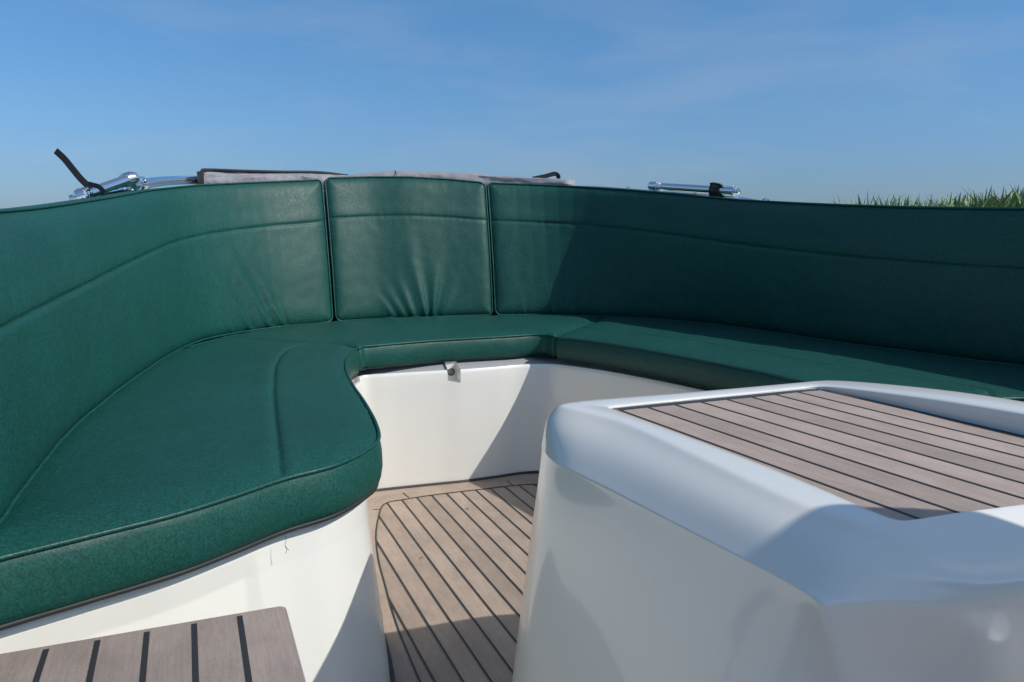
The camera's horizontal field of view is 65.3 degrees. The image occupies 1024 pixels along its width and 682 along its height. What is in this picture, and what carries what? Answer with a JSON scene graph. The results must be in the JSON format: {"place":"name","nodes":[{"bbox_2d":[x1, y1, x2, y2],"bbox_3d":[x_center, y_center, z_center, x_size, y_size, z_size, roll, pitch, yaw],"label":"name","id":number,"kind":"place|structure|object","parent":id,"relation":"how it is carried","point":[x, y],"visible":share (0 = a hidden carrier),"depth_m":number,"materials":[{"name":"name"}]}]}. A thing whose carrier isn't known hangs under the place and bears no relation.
{"place":"outdoors","nodes":[
{"label":"outdoors","id":0,"kind":"place"},
{"bbox_2d":[368,473,538,681],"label":"floor","id":1,"kind":"structure","parent":0,"point":[451,600],"depth_m":2.05,"materials":[{"name":"brown wood"}]},
{"bbox_2d":[0,606,306,681],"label":"boarding step","id":2,"kind":"object","parent":1,"relation":"on","point":[260,645],"visible":1,"depth_m":0.90,"materials":[{"name":"brown wood"}]},
{"bbox_2d":[0,356,714,681],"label":"bench","id":3,"kind":"object","parent":1,"relation":"on","point":[441,423],"visible":0.38,"depth_m":1.46,"materials":[{"name":"white plastic"}]},
{"bbox_2d":[0,338,382,630],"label":"seat cushion","id":4,"kind":"object","parent":3,"relation":"on","point":[191,458],"visible":0.94,"depth_m":1.26,"materials":[{"name":"green leather"}]},
{"bbox_2d":[0,179,332,523],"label":"backrest cushion","id":5,"kind":"object","parent":4,"relation":"on","point":[104,298],"visible":0.99,"depth_m":2.08,"materials":[{"name":"green leather"}]},
{"bbox_2d":[219,314,601,371],"bbox_3d":[-0.278,-0.020,3.048,1.585,0.095,0.780,-4,9,-23],"label":"seat cushion","id":6,"kind":"object","parent":3,"relation":"on","point":[385,342],"visible":0.88,"depth_m":2.82,"materials":[{"name":"green leather"}]},
{"bbox_2d":[323,176,492,320],"bbox_3d":[-0.435,-0.400,3.386,0.686,0.591,0.241,-3,9,-20],"label":"backrest cushion","id":7,"kind":"object","parent":6,"relation":"on","point":[404,246],"visible":0.95,"depth_m":3.34,"materials":[{"name":"green leather"}]},
{"bbox_2d":[555,316,1023,401],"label":"seat cushion","id":8,"kind":"object","parent":3,"relation":"on","point":[714,356],"visible":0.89,"depth_m":2.34,"materials":[{"name":"green leather"}]},
{"bbox_2d":[486,182,1023,366],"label":"backrest cushion","id":9,"kind":"object","parent":8,"relation":"on","point":[947,281],"visible":0.92,"depth_m":2.83,"materials":[{"name":"green leather"}]},
{"bbox_2d":[512,380,1023,681],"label":"console box","id":10,"kind":"object","parent":1,"relation":"on","point":[831,531],"visible":1,"depth_m":0.92,"materials":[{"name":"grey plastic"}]},
{"bbox_2d":[0,0,1023,208],"label":"sky","id":11,"kind":"structure","parent":0,"point":[812,101],"materials":[{"name":"blue"}]},
{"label":"bank","id":12,"kind":"structure","parent":0,"visible":0},
{"bbox_2d":[792,185,1023,206],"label":"reeds","id":13,"kind":"object","parent":12,"relation":"on","point":[1016,199],"visible":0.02,"depth_m":7.93,"materials":[{"name":"green plant"}]},
{"label":"water","id":14,"kind":"structure","parent":0,"visible":0},
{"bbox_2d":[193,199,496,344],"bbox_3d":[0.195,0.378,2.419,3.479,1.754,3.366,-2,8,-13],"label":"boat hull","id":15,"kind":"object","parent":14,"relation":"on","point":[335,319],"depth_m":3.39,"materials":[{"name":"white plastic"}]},
{"bbox_2d":[69,171,206,199],"bbox_3d":[-1.297,-0.603,3.114,0.188,0.183,1.773,-1,8,-4],"label":"canopy bow","id":16,"kind":"object","parent":15,"relation":"attached to","point":[126,181],"visible":0.74,"depth_m":2.46,"materials":[{"name":"silver metal"}]},
{"bbox_2d":[54,148,104,194],"bbox_3d":[-1.226,-0.479,2.280,0.164,0.140,0.032,3,8,18],"label":"webbing strap","id":17,"kind":"object","parent":16,"relation":"attached to","point":[71,167],"visible":0.97,"depth_m":2.28,"materials":[{"name":"black fabric"}]},
{"bbox_2d":[197,168,574,189],"bbox_3d":[-0.577,-0.751,3.738,1.717,0.111,0.466,0,8,0],"label":"folded canopy","id":18,"kind":"object","parent":15,"relation":"on","point":[214,175],"visible":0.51,"depth_m":3.67,"materials":[{"name":"grey fabric"}]},
{"bbox_2d":[571,185,769,200],"bbox_3d":[0.837,-0.540,3.027,0.175,0.153,1.589,-7,11,-41],"label":"grab rail","id":19,"kind":"object","parent":15,"relation":"attached to","point":[733,197],"visible":0.17,"depth_m":3.23,"materials":[{"name":"silver metal"}]},
{"bbox_2d":[647,181,740,195],"bbox_3d":[0.740,-0.617,3.227,0.433,0.070,0.068,8,11,43],"label":"canopy pole","id":20,"kind":"object","parent":19,"relation":"on","point":[726,190],"visible":0.98,"depth_m":3.22,"materials":[{"name":"silver metal"}]},
{"bbox_2d":[709,182,723,196],"bbox_3d":[0.806,-0.596,3.155,0.057,0.061,0.064,2,8,15],"label":"webbing strap","id":21,"kind":"object","parent":20,"relation":"attached to","point":[714,187],"visible":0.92,"depth_m":3.14,"materials":[{"name":"black fabric"}]}
]}

